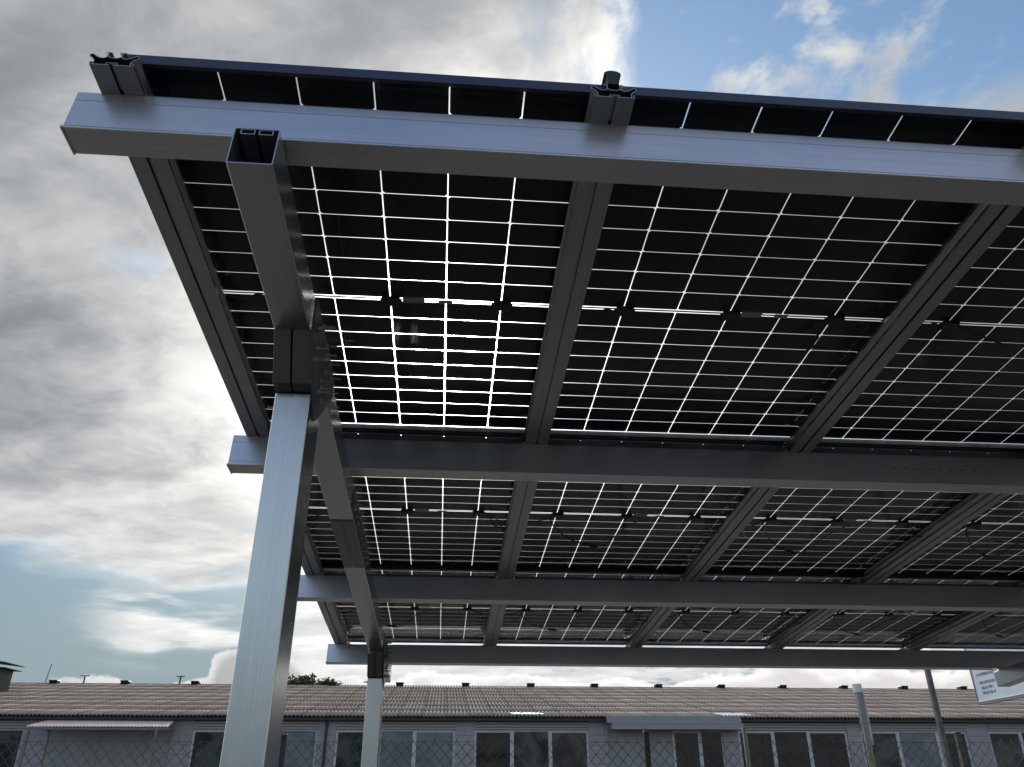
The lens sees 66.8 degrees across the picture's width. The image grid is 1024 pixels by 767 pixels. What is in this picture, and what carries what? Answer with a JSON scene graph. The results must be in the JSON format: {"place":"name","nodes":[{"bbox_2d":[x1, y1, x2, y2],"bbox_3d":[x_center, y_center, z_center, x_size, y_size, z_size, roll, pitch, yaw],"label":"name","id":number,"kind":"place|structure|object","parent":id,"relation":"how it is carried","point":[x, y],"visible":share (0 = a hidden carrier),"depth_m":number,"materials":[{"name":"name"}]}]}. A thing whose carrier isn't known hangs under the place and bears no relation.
{"place":"outdoors","nodes":[
{"label":"outdoors","id":0,"kind":"place"},
{"bbox_2d":[361,638,392,766],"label":"support column","id":1,"kind":"structure","parent":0,"point":[377,668],"depth_m":5.13,"materials":[{"name":"metal"}]},
{"bbox_2d":[0,0,1023,688],"label":"sky","id":2,"kind":"structure","parent":0,"point":[127,531],"materials":[{"name":"grey"}]},
{"bbox_3d":[4.391,1.285,2.140,0.220,2.817,0.440,2,-27,-4],"label":"support column","id":3,"kind":"object","parent":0,"visible":0},
{"bbox_2d":[993,661,1023,686],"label":"rafter","id":4,"kind":"object","parent":3,"relation":"on","point":[1012,675],"visible":1,"depth_m":6.24,"materials":[{"name":"metal"}]},
{"label":"ground","id":5,"kind":"structure","parent":0,"visible":0},
{"bbox_2d":[18,720,174,766],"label":"corrugated awning","id":6,"kind":"object","parent":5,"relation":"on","point":[106,723],"visible":1,"depth_m":28.14,"materials":[{"name":"grey metal"}]},
{"bbox_2d":[219,299,340,766],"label":"support column","id":7,"kind":"structure","parent":5,"relation":"on","point":[303,379],"depth_m":2.04,"materials":[{"name":"metal"}]},
{"bbox_2d":[226,127,391,682],"bbox_3d":[-0.763,0.873,3.863,0.128,0.120,5.156,2,-33,-4],"label":"rafter","id":8,"kind":"object","parent":7,"relation":"on","point":[257,165],"visible":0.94,"depth_m":2.04,"materials":[{"name":"metal"}]},
{"bbox_2d":[60,92,1023,205],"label":"purlin","id":9,"kind":"object","parent":8,"relation":"on","point":[189,129],"visible":1,"depth_m":1.85,"materials":[{"name":"metal"}]},
{"bbox_2d":[226,434,1023,493],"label":"purlin","id":10,"kind":"object","parent":8,"relation":"on","point":[404,456],"visible":0.9,"depth_m":3.29,"materials":[{"name":"metal"}]},
{"bbox_2d":[89,52,349,643],"bbox_3d":[-1.117,0.666,3.942,0.109,0.047,5.200,2,-33,-4],"label":"support rail","id":11,"kind":"object","parent":10,"relation":"attached to","point":[164,189],"visible":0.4,"depth_m":2.35,"materials":[{"name":"metal"}]},
{"bbox_2d":[128,54,602,435],"bbox_3d":[-0.401,-0.270,2.568,1.153,0.038,1.722,2,-33,-4],"label":"solar panel","id":12,"kind":"object","parent":11,"relation":"on","point":[195,78],"visible":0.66,"depth_m":2.39,"materials":[{"name":"black glass"}]},
{"bbox_2d":[322,563,497,643],"bbox_3d":[-0.683,1.610,5.426,1.138,0.101,1.722,2,-33,-4],"label":"solar panel","id":13,"kind":"object","parent":11,"relation":"on","point":[405,624],"visible":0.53,"depth_m":5.65,"materials":[{"name":"black glass"}]},
{"bbox_2d":[307,430,522,571],"bbox_3d":[-0.545,0.676,4.016,1.138,0.059,1.722,2,-33,-4],"label":"solar panel","id":14,"kind":"object","parent":11,"relation":"on","point":[459,537],"visible":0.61,"depth_m":4.14,"materials":[{"name":"black glass"}]},
{"bbox_2d":[483,71,635,645],"bbox_3d":[0.031,0.685,4.039,0.109,0.096,5.204,2,-33,-4],"label":"support rail","id":15,"kind":"object","parent":10,"relation":"attached to","point":[611,102],"visible":0.75,"depth_m":2.52,"materials":[{"name":"metal"}]},
{"bbox_2d":[497,567,685,644],"bbox_3d":[0.464,1.651,5.512,1.138,0.101,1.722,2,-33,-4],"label":"solar panel","id":16,"kind":"object","parent":15,"relation":"on","point":[532,623],"visible":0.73,"depth_m":5.73,"materials":[{"name":"black glass"}]},
{"bbox_2d":[515,437,785,574],"bbox_3d":[0.603,0.735,4.090,1.138,0.101,1.722,2,-33,-4],"label":"solar panel","id":17,"kind":"object","parent":15,"relation":"on","point":[572,520],"visible":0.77,"depth_m":4.20,"materials":[{"name":"black glass"}]},
{"bbox_2d":[550,86,1023,443],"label":"solar panel","id":18,"kind":"object","parent":15,"relation":"on","point":[746,318],"visible":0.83,"depth_m":2.51,"materials":[{"name":"black glass"}]},
{"bbox_2d":[625,143,1023,646],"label":"support rail","id":19,"kind":"object","parent":10,"relation":"on","point":[978,230],"visible":0.64,"depth_m":2.76,"materials":[{"name":"metal"}]},
{"bbox_2d":[644,570,864,646],"bbox_3d":[1.612,1.691,5.598,1.138,0.101,1.722,2,-33,-4],"label":"solar panel","id":20,"kind":"object","parent":19,"relation":"on","point":[688,619],"visible":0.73,"depth_m":5.82,"materials":[{"name":"black glass"}]},
{"bbox_2d":[704,445,1023,578],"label":"solar panel","id":21,"kind":"object","parent":19,"relation":"on","point":[782,521],"visible":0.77,"depth_m":4.29,"materials":[{"name":"black glass"}]},
{"bbox_2d":[817,207,1023,450],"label":"solar panel","id":22,"kind":"object","parent":19,"relation":"on","point":[914,423],"visible":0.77,"depth_m":3.02,"materials":[{"name":"black glass"}]},
{"bbox_2d":[764,493,1009,648],"bbox_3d":[2.326,0.767,4.210,0.109,0.096,5.204,2,-33,-4],"label":"support rail","id":23,"kind":"object","parent":10,"relation":"attached to","point":[969,508],"visible":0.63,"depth_m":4.44,"materials":[{"name":"metal"}]},
{"bbox_2d":[786,574,1023,647],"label":"solar panel","id":24,"kind":"object","parent":23,"relation":"attached to","point":[812,637],"visible":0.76,"depth_m":5.92,"materials":[{"name":"black glass"}]},
{"bbox_2d":[886,494,1023,580],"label":"solar panel","id":25,"kind":"object","parent":23,"relation":"on","point":[1004,513],"visible":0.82,"depth_m":4.60,"materials":[{"name":"black glass"}]},
{"bbox_2d":[898,582,1023,649],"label":"support rail","id":26,"kind":"object","parent":10,"relation":"on","point":[963,620],"visible":0.41,"depth_m":5.88,"materials":[{"name":"metal"}]},
{"bbox_2d":[925,611,1023,648],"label":"solar panel","id":27,"kind":"object","parent":26,"relation":"on","point":[989,624],"visible":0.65,"depth_m":6.24,"materials":[{"name":"black glass"}]},
{"bbox_2d":[297,573,1023,611],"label":"purlin","id":28,"kind":"object","parent":8,"relation":"on","point":[389,588],"visible":0.9,"depth_m":4.77,"materials":[{"name":"metal"}]},
{"bbox_2d":[325,644,1023,669],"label":"purlin","id":29,"kind":"object","parent":8,"relation":"on","point":[449,655],"visible":1,"depth_m":6.14,"materials":[{"name":"metal"}]},
{"bbox_2d":[287,673,318,685],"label":"broadleaf tree","id":30,"kind":"object","parent":5,"relation":"on","point":[306,679],"visible":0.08,"depth_m":56.13,"materials":[{"name":"green plant"}]},
{"bbox_2d":[316,677,341,685],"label":"broadleaf tree","id":31,"kind":"object","parent":5,"relation":"on","point":[325,682],"visible":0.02,"depth_m":58.29,"materials":[{"name":"green plant"}]},
{"bbox_2d":[0,661,1023,766],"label":"workshop building","id":32,"kind":"structure","parent":5,"relation":"on","point":[464,713],"depth_m":31.11,"materials":[{"name":"grey brick"}]},
{"bbox_2d":[0,720,26,766],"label":"window","id":33,"kind":"structure","parent":32,"relation":"in","point":[10,730],"depth_m":28.83,"materials":[{"name":"glass"}]},
{"bbox_2d":[41,728,172,766],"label":"sliding door","id":34,"kind":"structure","parent":32,"relation":"in","point":[57,735],"depth_m":28.90,"materials":[{"name":"grey metal"}]},
{"bbox_2d":[187,721,317,766],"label":"window","id":35,"kind":"structure","parent":32,"relation":"in","point":[207,730],"depth_m":29.42,"materials":[{"name":"black glass"}]},
{"bbox_2d":[333,721,455,766],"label":"window","id":36,"kind":"structure","parent":32,"relation":"in","point":[394,731],"depth_m":29.81,"materials":[{"name":"black glass"}]},
{"bbox_2d":[474,722,589,766],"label":"window","id":37,"kind":"structure","parent":32,"relation":"in","point":[514,732],"depth_m":30.19,"materials":[{"name":"black glass"}]},
{"bbox_2d":[607,729,674,766],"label":"panel door","id":38,"kind":"structure","parent":32,"relation":"in","point":[632,736],"depth_m":30.44,"materials":[{"name":"grey metal"}]},
{"bbox_2d":[605,716,743,729],"bbox_3d":[6.382,13.355,30.544,5.370,0.490,0.630,2,-27,-4],"label":"awning box","id":39,"kind":"object","parent":32,"relation":"attached to","point":[674,722],"visible":0.98,"depth_m":30.29,"materials":[{"name":"grey metal"}]},
{"bbox_2d":[672,730,725,766],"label":"window","id":40,"kind":"structure","parent":32,"relation":"in","point":[683,736],"depth_m":30.62,"materials":[{"name":"black glass"}]},
{"bbox_2d":[738,723,851,766],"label":"window","id":41,"kind":"structure","parent":32,"relation":"in","point":[798,732],"depth_m":30.97,"materials":[{"name":"black glass"}]},
{"bbox_2d":[859,723,973,766],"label":"window","id":42,"kind":"structure","parent":32,"relation":"in","point":[900,732],"depth_m":31.35,"materials":[{"name":"black glass"}]},
{"bbox_2d":[986,723,1023,766],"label":"window","id":43,"kind":"structure","parent":32,"relation":"in","point":[1008,732],"depth_m":31.68,"materials":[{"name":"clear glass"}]},
{"bbox_2d":[0,731,1023,766],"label":"chain link fence","id":44,"kind":"object","parent":5,"relation":"on","point":[959,742],"visible":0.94,"depth_m":6.34,"materials":[{"name":"metal"}]},
{"bbox_2d":[741,727,750,766],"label":"thin pipe post","id":45,"kind":"object","parent":5,"relation":"on","point":[746,747],"visible":1,"depth_m":6.28,"materials":[{"name":"grey metal"}]},
{"bbox_2d":[852,684,875,766],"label":"post","id":46,"kind":"object","parent":5,"relation":"on","point":[864,721],"visible":0.98,"depth_m":8.92,"materials":[{"name":"grey metal"}]},
{"bbox_2d":[924,670,952,766],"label":"square pole","id":47,"kind":"object","parent":5,"relation":"on","point":[935,706],"depth_m":9.97,"materials":[{"name":"grey metal"}]},
{"bbox_2d":[964,611,1023,704],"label":"sign board","id":48,"kind":"object","parent":5,"relation":"on","point":[987,689],"visible":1,"depth_m":9.77,"materials":[{"name":"white paint"}]}
]}

